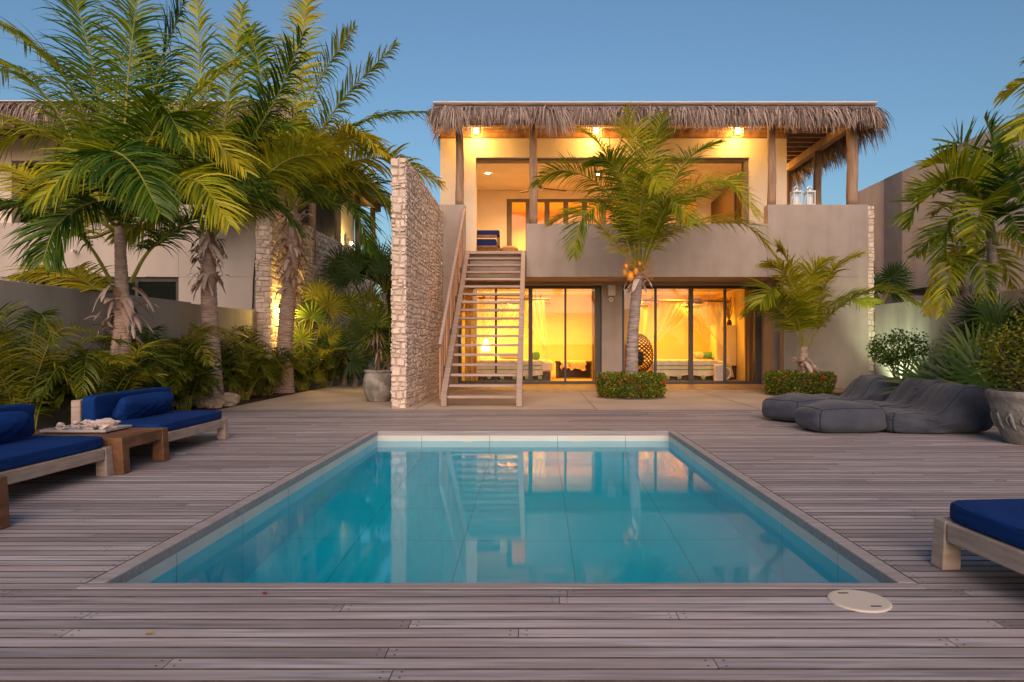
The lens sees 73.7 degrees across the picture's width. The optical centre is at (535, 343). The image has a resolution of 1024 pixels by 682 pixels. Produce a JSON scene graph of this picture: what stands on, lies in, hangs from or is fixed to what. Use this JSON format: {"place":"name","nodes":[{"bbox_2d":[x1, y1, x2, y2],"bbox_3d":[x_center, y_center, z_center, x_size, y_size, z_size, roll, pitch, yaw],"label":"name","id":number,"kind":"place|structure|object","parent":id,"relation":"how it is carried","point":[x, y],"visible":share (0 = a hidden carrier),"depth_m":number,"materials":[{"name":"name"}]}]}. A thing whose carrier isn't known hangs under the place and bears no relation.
{"place":"outdoors","nodes":[
{"label":"outdoors","id":0,"kind":"place"},
{"bbox_2d":[170,390,309,409],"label":"garden soil","id":1,"kind":"structure","parent":0,"point":[254,397],"depth_m":13.81,"materials":[{"name":"soil"}]},
{"bbox_2d":[0,299,140,429],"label":"areca palm","id":2,"kind":"object","parent":1,"relation":"on","point":[21,391],"visible":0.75,"depth_m":7.70,"materials":[{"name":"green plant"}]},
{"bbox_2d":[6,339,184,417],"bbox_3d":[-5.514,0.529,8.747,1.638,1.190,2.356,0,0,30],"label":"areca palm","id":3,"kind":"object","parent":1,"relation":"on","point":[87,387],"visible":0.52,"depth_m":8.39,"materials":[{"name":"green plant"}]},
{"bbox_2d":[31,345,186,400],"bbox_3d":[-5.903,0.543,8.870,2.206,1.161,1.673,0,0,0],"label":"areca palm","id":4,"kind":"object","parent":1,"relation":"on","point":[133,363],"visible":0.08,"depth_m":8.73,"materials":[{"name":"green plant"}]},
{"bbox_2d":[0,0,279,379],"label":"coconut palm","id":5,"kind":"object","parent":1,"relation":"on","point":[131,167],"visible":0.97,"depth_m":9.20,"materials":[{"name":"green plant"}]},
{"bbox_2d":[80,321,262,394],"bbox_3d":[-6.055,0.384,10.419,2.702,1.480,2.421,0,0,21],"label":"areca palm","id":6,"kind":"object","parent":1,"relation":"on","point":[153,383],"visible":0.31,"depth_m":10.55,"materials":[{"name":"green plant"}]},
{"bbox_2d":[187,398,196,406],"bbox_3d":[-6.028,1.047,12.055,0.248,0.206,0.252,0,0,0],"label":"boulder","id":7,"kind":"object","parent":1,"relation":"on","point":[193,404],"visible":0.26,"depth_m":11.96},
{"bbox_2d":[143,336,243,409],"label":"areca palm","id":8,"kind":"object","parent":1,"relation":"on","point":[188,386],"visible":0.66,"depth_m":10.99,"materials":[{"name":"green plant"}]},
{"bbox_2d":[193,396,209,407],"bbox_3d":[-5.779,1.030,11.849,0.291,0.232,0.254,0,0,0],"label":"boulder","id":9,"kind":"object","parent":1,"relation":"on","point":[198,402],"visible":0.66,"depth_m":11.76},
{"bbox_2d":[203,400,214,408],"bbox_3d":[-5.611,1.058,11.747,0.227,0.166,0.198,0,0,0],"label":"boulder","id":10,"kind":"object","parent":1,"relation":"on","point":[209,404],"visible":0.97,"depth_m":11.68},
{"bbox_2d":[213,398,224,407],"bbox_3d":[-5.494,1.049,11.794,0.248,0.186,0.194,0,0,0],"label":"boulder","id":11,"kind":"object","parent":1,"relation":"on","point":[219,403],"visible":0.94,"depth_m":11.74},
{"bbox_2d":[165,323,273,396],"bbox_3d":[-6.122,0.368,12.228,3.038,1.511,1.894,0,0,-30],"label":"areca palm","id":12,"kind":"object","parent":1,"relation":"on","point":[227,361],"visible":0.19,"depth_m":12.82,"materials":[{"name":"green plant"}]},
{"bbox_2d":[100,0,348,399],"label":"coconut palm","id":13,"kind":"object","parent":1,"relation":"on","point":[210,247],"visible":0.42,"depth_m":12.12,"materials":[{"name":"green plant"}]},
{"bbox_2d":[219,392,240,405],"bbox_3d":[-5.468,1.022,12.214,0.367,0.283,0.334,0,0,0],"label":"boulder","id":14,"kind":"object","parent":1,"relation":"on","point":[230,399],"visible":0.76,"depth_m":12.10,"materials":[{"name":"stone"}]},
{"bbox_2d":[221,339,301,399],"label":"areca palm","id":15,"kind":"object","parent":1,"relation":"on","point":[249,386],"visible":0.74,"depth_m":13.38,"materials":[{"name":"green plant"}]},
{"bbox_2d":[221,325,306,395],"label":"areca palm","id":16,"kind":"object","parent":1,"relation":"on","point":[266,384],"visible":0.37,"depth_m":14.47,"materials":[{"name":"green plant"}]},
{"bbox_2d":[271,346,351,390],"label":"areca palm","id":17,"kind":"object","parent":1,"relation":"on","point":[312,374],"visible":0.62,"depth_m":16.01,"materials":[{"name":"green plant"}]},
{"bbox_2d":[184,0,446,392],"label":"coconut palm","id":18,"kind":"object","parent":1,"relation":"on","point":[367,144],"visible":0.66,"depth_m":15.36,"materials":[{"name":"green plant"}]},
{"bbox_2d":[295,362,518,637],"bbox_3d":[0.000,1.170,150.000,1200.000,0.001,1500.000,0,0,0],"label":"ground","id":19,"kind":"structure","parent":0,"point":[313,387],"depth_m":18.85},
{"bbox_2d":[0,280,256,429],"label":"garden wall","id":20,"kind":"structure","parent":19,"relation":"on","point":[76,306],"depth_m":9.73,"materials":[{"name":"paint"}]},
{"bbox_2d":[0,100,390,310],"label":"villa","id":21,"kind":"object","parent":19,"relation":"on","point":[169,272],"visible":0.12,"depth_m":16.10,"materials":[{"name":"paint"}]},
{"bbox_2d":[26,278,178,300],"bbox_3d":[-10.275,-0.837,16.230,3.650,1.435,0.060,0,0,0],"label":"window","id":22,"kind":"structure","parent":21,"relation":"in","point":[161,288],"depth_m":16.23,"materials":[{"name":"glass"}]},
{"bbox_2d":[255,207,375,391],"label":"stone wall","id":23,"kind":"structure","parent":19,"relation":"on","point":[268,286],"depth_m":16.02,"materials":[{"name":"stone"}]},
{"bbox_2d":[252,253,255,308],"bbox_3d":[-6.564,-1.963,16.050,0.199,2.322,0.031,0,0,0],"label":"drain cable","id":24,"kind":"object","parent":23,"relation":"attached to","point":[253,285],"visible":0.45,"depth_m":16.03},
{"bbox_2d":[293,277,348,386],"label":"fan palm","id":25,"kind":"object","parent":19,"relation":"on","point":[323,295],"visible":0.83,"depth_m":16.50,"materials":[{"name":"green plant"}]},
{"bbox_2d":[423,101,895,392],"bbox_3d":[2.917,-2.208,19.947,11.195,6.735,9.706,0,0,0],"label":"villa","id":26,"kind":"object","parent":19,"relation":"on","point":[776,149],"visible":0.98,"depth_m":16.90,"materials":[{"name":"paint"}]},
{"bbox_2d":[465,289,476,380],"bbox_3d":[-1.714,-0.205,18.198,0.331,2.490,0.134,0,0,0],"label":"curtain","id":27,"kind":"object","parent":26,"relation":"hanging from","point":[470,349],"depth_m":18.23,"materials":[{"name":"fabric"}]},
{"bbox_2d":[470,127,481,136],"bbox_3d":[-1.457,-5.242,16.800,0.272,0.270,0.272,0,0,0],"label":"eave lantern","id":28,"kind":"object","parent":26,"relation":"hanging from","point":[475,130],"visible":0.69,"depth_m":16.72,"materials":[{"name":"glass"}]},
{"bbox_2d":[477,230,500,250],"bbox_3d":[-1.410,-2.540,17.950,0.980,0.760,0.700,0,0,0],"label":"terrace sofa","id":29,"kind":"object","parent":26,"relation":"on","point":[488,244],"visible":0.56,"depth_m":17.62,"materials":[{"name":"fabric"}]},
{"bbox_2d":[500,246,517,250],"bbox_3d":[-0.680,-2.345,17.750,0.480,0.350,0.480,0,0,0],"label":"bamboo stool","id":30,"kind":"object","parent":26,"relation":"on","point":[508,248],"visible":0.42,"depth_m":17.57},
{"bbox_2d":[477,289,549,303],"bbox_3d":[-0.625,-1.361,19.850,2.151,0.398,1.900,0,0,0],"label":"bamboo canopy","id":31,"kind":"object","parent":26,"relation":"hanging from","point":[487,298],"visible":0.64,"depth_m":19.08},
{"bbox_2d":[477,299,552,376],"bbox_3d":[-0.640,-0.155,19.834,2.240,2.210,1.601,0,0,0],"label":"mosquito net","id":32,"kind":"object","parent":31,"relation":"hanging from","point":[539,327],"visible":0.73,"depth_m":19.15,"materials":[{"name":"fabric"}]},
{"bbox_2d":[477,359,552,380],"bbox_3d":[-0.625,0.766,20.008,2.250,0.582,2.383,0,0,0],"label":"bed","id":33,"kind":"object","parent":26,"relation":"on","point":[542,368],"visible":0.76,"depth_m":18.91,"materials":[{"name":"fabric"}]},
{"bbox_2d":[499,356,517,358],"bbox_3d":[-0.719,0.399,20.000,0.675,0.146,0.388,0,0,0],"label":"bed pillow","id":34,"kind":"object","parent":33,"relation":"on","point":[508,357],"visible":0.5,"depth_m":19.81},
{"bbox_2d":[533,352,539,359],"bbox_3d":[0.016,0.372,20.000,0.245,0.252,0.254,0,0,0],"label":"bed cushion","id":35,"kind":"object","parent":33,"relation":"on","point":[536,355],"visible":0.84,"depth_m":19.91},
{"bbox_2d":[459,287,600,383],"bbox_3d":[-0.146,-0.205,17.820,3.704,2.526,0.160,0,0,0],"label":"sliding door","id":36,"kind":"structure","parent":26,"relation":"in","point":[530,289],"depth_m":17.74,"materials":[{"name":"metal"}]},
{"bbox_2d":[519,173,566,192],"bbox_3d":[0.202,-4.409,18.590,1.339,0.498,1.277,0,0,0],"label":"ceiling fan","id":37,"kind":"object","parent":26,"relation":"hanging from","point":[542,188],"visible":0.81,"depth_m":18.79,"materials":[{"name":"wood"}]},
{"bbox_2d":[555,361,591,378],"bbox_3d":[1.200,0.799,20.650,1.200,0.518,0.500,0,0,0],"label":"bench","id":38,"kind":"object","parent":26,"relation":"on","point":[579,373],"visible":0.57,"depth_m":20.80,"materials":[{"name":"brown wood"}]},
{"bbox_2d":[560,360,585,371],"bbox_3d":[1.129,0.690,20.610,0.802,0.340,0.496,0,0,0],"label":"sheepskin","id":39,"kind":"object","parent":38,"relation":"on","point":[575,364],"visible":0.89,"depth_m":20.38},
{"bbox_2d":[592,289,594,380],"bbox_3d":[1.631,-0.205,18.198,0.262,2.490,0.134,0,0,0],"label":"curtain","id":40,"kind":"object","parent":26,"relation":"hanging from","point":[593,334],"visible":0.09,"depth_m":18.22,"materials":[{"name":"beige fabric"}]},
{"bbox_2d":[590,127,601,136],"bbox_3d":[1.496,-5.242,16.800,0.272,0.270,0.272,0,0,0],"label":"eave lantern","id":41,"kind":"object","parent":26,"relation":"hanging from","point":[596,130],"visible":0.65,"depth_m":16.75,"materials":[{"name":"white glass"}]},
{"bbox_2d":[507,199,695,245],"bbox_3d":[2.010,-3.279,20.880,5.774,2.237,0.100,0,0,0],"label":"folding door","id":42,"kind":"structure","parent":26,"relation":"in","point":[546,202],"depth_m":20.84,"materials":[{"name":"brown wood"}]},
{"bbox_2d":[607,285,614,295],"bbox_3d":[1.952,-1.365,17.544,0.190,0.310,0.147,0,0,0],"label":"wall box","id":43,"kind":"object","parent":26,"relation":"attached to","point":[610,290],"visible":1,"depth_m":17.47,"materials":[{"name":"grey paint"}]},
{"bbox_2d":[624,289,631,369],"bbox_3d":[2.491,-0.205,18.248,0.262,2.490,0.134,0,0,0],"label":"curtain","id":44,"kind":"object","parent":26,"relation":"hanging from","point":[627,298],"visible":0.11,"depth_m":18.23,"materials":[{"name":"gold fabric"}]},
{"bbox_2d":[638,334,653,379],"bbox_3d":[2.850,0.398,18.700,0.756,1.313,0.757,0,0,0],"label":"egg chair","id":45,"kind":"object","parent":26,"relation":"on","point":[641,357],"visible":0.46,"depth_m":18.50,"materials":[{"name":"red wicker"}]},
{"bbox_2d":[641,359,722,380],"bbox_3d":[4.275,0.766,20.008,2.150,0.582,2.383,0,0,0],"label":"bed","id":46,"kind":"object","parent":26,"relation":"on","point":[677,369],"visible":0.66,"depth_m":18.91,"materials":[{"name":"fabric"}]},
{"bbox_2d":[693,352,703,358],"bbox_3d":[4.861,0.359,20.200,0.386,0.209,0.254,0,0,-18],"label":"bed pillow","id":47,"kind":"object","parent":46,"relation":"on","point":[698,355],"visible":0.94,"depth_m":20.10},
{"bbox_2d":[703,352,713,358],"bbox_3d":[5.113,0.359,20.200,0.390,0.209,0.261,0,0,0],"label":"bed pillow","id":48,"kind":"object","parent":46,"relation":"on","point":[707,355],"visible":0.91,"depth_m":20.10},
{"bbox_2d":[641,289,730,306],"bbox_3d":[4.250,-1.331,19.850,2.500,0.458,1.900,0,0,0],"label":"bamboo canopy","id":49,"kind":"object","parent":26,"relation":"hanging from","point":[706,301],"visible":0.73,"depth_m":19.08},
{"bbox_2d":[639,301,733,376],"bbox_3d":[4.231,-0.125,19.834,2.636,2.150,1.601,0,0,0],"label":"mosquito net","id":50,"kind":"object","parent":49,"relation":"hanging from","point":[707,319],"visible":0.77,"depth_m":19.14,"materials":[{"name":"fabric"}]},
{"bbox_2d":[622,287,760,383],"bbox_3d":[4.053,-0.205,17.820,3.627,2.526,0.160,0,0,0],"label":"sliding door","id":51,"kind":"structure","parent":26,"relation":"in","point":[756,321],"depth_m":17.76,"materials":[{"name":"metal"}]},
{"bbox_2d":[686,299,701,307],"bbox_3d":[5.200,-1.275,22.383,0.500,0.350,0.025,0,0,0],"label":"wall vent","id":52,"kind":"object","parent":26,"relation":"attached to","point":[695,302],"depth_m":22.37,"materials":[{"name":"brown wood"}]},
{"bbox_2d":[710,325,735,379],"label":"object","id":53,"kind":"object","parent":26,"relation":"on","point":[716,348],"visible":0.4,"depth_m":19.80,"materials":[{"name":"paint"}]},
{"bbox_2d":[722,297,734,324],"bbox_3d":[5.614,-0.942,20.000,0.431,0.839,0.303,0,0,0],"label":"dried bouquet","id":54,"kind":"object","parent":53,"relation":"on","point":[728,314],"visible":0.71,"depth_m":19.96,"materials":[{"name":"brown plant"}]},
{"bbox_2d":[714,364,731,380],"bbox_3d":[5.037,0.818,18.423,0.444,0.480,0.330,0,0,29],"label":"stool","id":55,"kind":"object","parent":26,"relation":"on","point":[718,372],"visible":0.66,"depth_m":18.32,"materials":[{"name":"white paint"}]},
{"bbox_2d":[711,184,735,223],"bbox_3d":[5.330,-3.205,19.400,0.060,2.090,2.400,0,0,0],"label":"wardrobe door","id":56,"kind":"structure","parent":26,"relation":"in","point":[728,201],"depth_m":19.04,"materials":[{"name":"brown wood"}]},
{"bbox_2d":[731,127,744,136],"bbox_3d":[4.974,-5.242,16.800,0.272,0.270,0.272,0,0,0],"label":"eave lantern","id":57,"kind":"object","parent":26,"relation":"hanging from","point":[736,131],"visible":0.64,"depth_m":16.76,"materials":[{"name":"white glass"}]},
{"bbox_2d":[744,289,752,380],"bbox_3d":[5.711,-0.205,18.198,0.262,2.490,0.134,0,0,0],"label":"curtain","id":58,"kind":"object","parent":26,"relation":"hanging from","point":[748,336],"visible":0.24,"depth_m":18.18,"materials":[{"name":"fabric"}]},
{"bbox_2d":[790,186,802,204],"bbox_3d":[6.208,-3.510,16.250,0.220,0.477,0.220,0,0,0],"label":"candle lantern","id":59,"kind":"object","parent":26,"relation":"on","point":[796,199],"visible":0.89,"depth_m":16.19,"materials":[{"name":"white paint"}]},
{"bbox_2d":[803,186,815,204],"bbox_3d":[6.525,-3.510,16.250,0.220,0.477,0.220,0,0,0],"label":"candle lantern","id":60,"kind":"object","parent":26,"relation":"on","point":[809,199],"visible":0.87,"depth_m":16.19,"materials":[{"name":"white paint"}]},
{"bbox_2d":[868,206,874,374],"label":"stone wall","id":61,"kind":"structure","parent":19,"relation":"on","point":[871,331],"depth_m":16.16,"materials":[{"name":"stone"}]},
{"bbox_2d":[874,257,915,304],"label":"fan palm","id":62,"kind":"object","parent":19,"relation":"on","point":[898,276],"visible":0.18,"depth_m":16.78,"materials":[{"name":"green plant"}]},
{"bbox_2d":[858,115,1023,373],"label":"villa","id":63,"kind":"object","parent":19,"relation":"on","point":[892,243],"visible":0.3,"depth_m":18.06,"materials":[{"name":"grey paint"}]},
{"bbox_2d":[875,288,1023,377],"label":"garden wall","id":64,"kind":"structure","parent":19,"relation":"on","point":[898,315],"depth_m":14.33,"materials":[{"name":"paint"}]},
{"bbox_2d":[225,380,772,408],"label":"patio","id":65,"kind":"structure","parent":0,"point":[340,396],"depth_m":12.91,"materials":[{"name":"concrete"}]},
{"bbox_2d":[297,345,364,387],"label":"areca palm","id":66,"kind":"object","parent":65,"relation":"on","point":[330,371],"visible":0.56,"depth_m":16.91,"materials":[{"name":"green plant"}]},
{"bbox_2d":[301,279,389,384],"bbox_3d":[-5.290,-0.322,18.253,2.581,2.894,2.207,0,0,0],"label":"fan palm","id":67,"kind":"object","parent":65,"relation":"on","point":[354,303],"visible":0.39,"depth_m":18.13,"materials":[{"name":"green plant"}]},
{"bbox_2d":[335,350,364,383],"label":"areca palm","id":68,"kind":"object","parent":65,"relation":"on","point":[351,378],"visible":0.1,"depth_m":18.39,"materials":[{"name":"green plant"}]},
{"bbox_2d":[311,326,391,386],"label":"fan palm","id":69,"kind":"object","parent":65,"relation":"on","point":[356,360],"visible":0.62,"depth_m":16.79,"materials":[{"name":"green plant"}]},
{"bbox_2d":[320,242,391,381],"bbox_3d":[-4.837,-0.890,19.692,2.775,4.026,2.061,0,0,0],"label":"fan palm","id":70,"kind":"object","parent":65,"relation":"on","point":[333,270],"visible":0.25,"depth_m":18.98,"materials":[{"name":"green plant"}]},
{"bbox_2d":[337,236,391,368],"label":"fan palm","id":71,"kind":"object","parent":65,"relation":"on","point":[356,270],"visible":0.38,"depth_m":18.34,"materials":[{"name":"green plant"}]},
{"bbox_2d":[338,303,391,368],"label":"fan palm","id":72,"kind":"object","parent":65,"relation":"on","point":[358,329],"visible":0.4,"depth_m":16.74,"materials":[{"name":"green plant"}]},
{"bbox_2d":[363,369,391,401],"bbox_3d":[-2.980,0.803,12.950,0.580,0.600,0.580,0,0,0],"label":"planter","id":73,"kind":"object","parent":65,"relation":"on","point":[377,384],"visible":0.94,"depth_m":12.72,"materials":[{"name":"concrete"}]},
{"bbox_2d":[357,322,391,369],"bbox_3d":[-2.878,0.105,12.933,1.112,1.058,1.242,0,0,0],"label":"potted yucca","id":74,"kind":"object","parent":73,"relation":"in","point":[376,337],"visible":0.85,"depth_m":12.81,"materials":[{"name":"green plant"}]},
{"bbox_2d":[370,294,391,333],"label":"fan palm","id":75,"kind":"object","parent":65,"relation":"on","point":[388,308],"visible":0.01,"depth_m":19.23,"materials":[{"name":"green plant"}]},
{"bbox_2d":[390,158,442,407],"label":"stone wall","id":76,"kind":"structure","parent":65,"relation":"on","point":[416,263],"depth_m":12.33,"materials":[{"name":"stone"}]},
{"bbox_2d":[438,208,525,405],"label":"staircase","id":77,"kind":"structure","parent":65,"relation":"on","point":[447,330],"depth_m":13.66,"materials":[{"name":"brown wood"}]},
{"bbox_2d":[595,370,667,399],"bbox_3d":[1.957,0.847,13.939,1.514,0.579,1.523,0,0,0],"label":"ring hedge","id":78,"kind":"object","parent":65,"relation":"on","point":[608,381],"visible":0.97,"depth_m":13.54,"materials":[{"name":"green plant"}]},
{"bbox_2d":[528,103,783,397],"bbox_3d":[2.297,-1.952,13.971,4.947,6.122,3.150,0,0,0],"label":"coconut palm","id":79,"kind":"object","parent":65,"relation":"on","point":[632,220],"visible":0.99,"depth_m":13.72,"materials":[{"name":"green plant"}]},
{"bbox_2d":[762,369,838,395],"bbox_3d":[5.611,0.838,14.555,1.514,0.566,1.521,0,0,0],"label":"ring hedge","id":80,"kind":"object","parent":65,"relation":"on","point":[782,382],"visible":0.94,"depth_m":14.16,"materials":[{"name":"green plant"}]},
{"bbox_2d":[736,234,929,392],"bbox_3d":[5.928,-0.628,14.439,4.027,3.488,2.407,0,0,-9],"label":"young palm","id":81,"kind":"object","parent":65,"relation":"on","point":[801,311],"visible":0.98,"depth_m":14.30,"materials":[{"name":"green plant"}]},
{"bbox_2d":[0,409,1023,681],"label":"pool deck","id":82,"kind":"structure","parent":0,"point":[886,497],"depth_m":2.91,"materials":[{"name":"wood"}]},
{"bbox_2d":[0,476,9,529],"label":"coffee table","id":83,"kind":"object","parent":82,"relation":"on","point":[4,512],"visible":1,"depth_m":4.05,"materials":[{"name":"brown wood"}]},
{"bbox_2d":[0,404,113,484],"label":"deck sofa","id":84,"kind":"object","parent":82,"relation":"on","point":[25,454],"visible":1,"depth_m":5.20,"materials":[{"name":"blue fabric"}]},
{"bbox_2d":[32,427,169,473],"bbox_3d":[-4.020,0.946,6.070,1.153,0.306,0.720,0,0,0],"label":"coffee table","id":85,"kind":"object","parent":82,"relation":"on","point":[121,442],"visible":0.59,"depth_m":5.96,"materials":[{"name":"brown wood"}]},
{"bbox_2d":[40,425,131,432],"bbox_3d":[-4.070,0.778,6.200,0.580,0.026,0.400,0,0,0],"label":"tray","id":86,"kind":"object","parent":85,"relation":"on","point":[72,429],"visible":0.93,"depth_m":6.02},
{"bbox_2d":[55,422,68,429],"bbox_3d":[-4.265,0.751,6.146,0.089,0.078,0.093,0,0,36],"label":"sea shell","id":87,"kind":"object","parent":86,"relation":"on","point":[61,426],"visible":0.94,"depth_m":6.13},
{"bbox_2d":[80,419,98,424],"bbox_3d":[-4.033,0.732,6.223,0.235,0.076,0.121,0,0,5],"label":"coral piece","id":88,"kind":"object","parent":86,"relation":"on","point":[85,421],"visible":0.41,"depth_m":6.21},
{"bbox_2d":[83,423,96,429],"bbox_3d":[-3.988,0.751,6.112,0.108,0.068,0.085,0,0,-38],"label":"coral piece","id":89,"kind":"object","parent":86,"relation":"on","point":[90,426],"visible":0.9,"depth_m":6.09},
{"bbox_2d":[89,418,120,429],"bbox_3d":[-3.911,0.736,6.203,0.257,0.113,0.145,0,0,11],"label":"sea shell","id":90,"kind":"object","parent":86,"relation":"on","point":[106,423],"visible":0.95,"depth_m":6.16},
{"bbox_2d":[71,387,228,443],"bbox_3d":[-3.979,0.795,7.180,0.882,0.608,1.406,0,0,0],"label":"deck sofa","id":91,"kind":"object","parent":82,"relation":"on","point":[144,408],"visible":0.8,"depth_m":6.89,"materials":[{"name":"fabric"}]},
{"bbox_2d":[77,430,924,589],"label":"swimming pool","id":92,"kind":"structure","parent":82,"relation":"in","point":[865,569],"depth_m":4.07,"materials":[{"name":"tile"}]},
{"bbox_2d":[150,441,859,582],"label":"water","id":93,"kind":"structure","parent":92,"relation":"in","point":[522,512],"depth_m":4.57,"materials":[{"name":"blue liquid"}]},
{"bbox_2d":[762,393,829,421],"bbox_3d":[3.781,0.907,9.782,1.016,0.387,0.731,0,0,-30],"label":"pouf","id":94,"kind":"object","parent":82,"relation":"on","point":[783,407],"visible":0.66,"depth_m":9.51,"materials":[{"name":"fabric"}]},
{"bbox_2d":[795,400,887,431],"bbox_3d":[3.836,0.907,8.578,1.010,0.386,0.732,0,0,-5],"label":"pouf","id":95,"kind":"object","parent":82,"relation":"on","point":[835,416],"visible":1,"depth_m":8.27,"materials":[{"name":"fabric"}]},
{"bbox_2d":[812,374,898,400],"bbox_3d":[5.017,0.801,10.847,1.355,0.598,0.919,0,0,3],"label":"beanbag lounger","id":96,"kind":"object","parent":82,"relation":"on","point":[866,387],"visible":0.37,"depth_m":10.53,"materials":[{"name":"fabric"}]},
{"bbox_2d":[827,589,892,612],"bbox_3d":[1.380,1.096,2.910,0.252,0.010,0.252,0,0,0],"label":"skimmer lid","id":97,"kind":"object","parent":82,"relation":"on","point":[860,601],"visible":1,"depth_m":2.89,"materials":[{"name":"beige plastic"}]},
{"bbox_2d":[852,378,946,407],"bbox_3d":[5.238,0.801,9.716,1.355,0.597,0.945,0,0,-5],"label":"beanbag lounger","id":98,"kind":"object","parent":82,"relation":"on","point":[904,391],"visible":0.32,"depth_m":9.72,"materials":[{"name":"fabric"}]},
{"bbox_2d":[879,382,993,432],"bbox_3d":[4.947,0.801,8.617,1.355,0.599,0.927,0,0,2],"label":"beanbag lounger","id":99,"kind":"object","parent":82,"relation":"on","point":[950,407],"visible":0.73,"depth_m":8.24,"materials":[{"name":"fabric"}]},
{"bbox_2d":[931,499,1023,574],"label":"sun lounger","id":100,"kind":"object","parent":82,"relation":"on","point":[991,530],"visible":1,"depth_m":3.13,"materials":[{"name":"blue fabric"}]},
{"bbox_2d":[985,388,1023,444],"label":"planter","id":101,"kind":"object","parent":82,"relation":"on","point":[1007,410],"visible":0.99,"depth_m":7.39,"materials":[{"name":"concrete"}]},
{"bbox_2d":[967,307,1023,391],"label":"potted bush","id":102,"kind":"object","parent":101,"relation":"in","point":[1019,374],"visible":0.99,"depth_m":7.59,"materials":[{"name":"green plant"}]},
{"bbox_2d":[0,0,1023,305],"label":"sky","id":103,"kind":"structure","parent":0,"point":[930,64],"materials":[{"name":"blue"}]},
{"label":"garden soil","id":104,"kind":"structure","parent":0,"visible":0},
{"bbox_2d":[866,328,937,378],"bbox_3d":[6.697,0.276,12.616,1.150,1.164,1.027,0,0,0],"label":"round bush","id":105,"kind":"object","parent":104,"relation":"on","point":[889,358],"visible":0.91,"depth_m":12.52,"materials":[{"name":"green plant"}]},
{"bbox_2d":[877,297,1023,425],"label":"fan palm","id":106,"kind":"object","parent":104,"relation":"on","point":[957,371],"visible":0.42,"depth_m":9.50,"materials":[{"name":"green plant"}]},
{"bbox_2d":[885,109,1023,321],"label":"manila palm","id":107,"kind":"object","parent":104,"relation":"on","point":[992,187],"visible":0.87,"depth_m":10.79,"materials":[{"name":"green plant"}]},
{"bbox_2d":[904,201,1023,321],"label":"manila palm","id":108,"kind":"object","parent":104,"relation":"on","point":[962,257],"visible":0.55,"depth_m":11.40,"materials":[{"name":"green plant"}]},
{"bbox_2d":[938,285,1023,361],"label":"fan palm","id":109,"kind":"object","parent":104,"relation":"on","point":[983,316],"visible":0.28,"depth_m":10.65,"materials":[{"name":"green plant"}]},
{"bbox_2d":[993,57,1023,168],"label":"manila palm","id":110,"kind":"object","parent":104,"relation":"on","point":[1013,86],"visible":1,"depth_m":8.22,"materials":[{"name":"green plant"}]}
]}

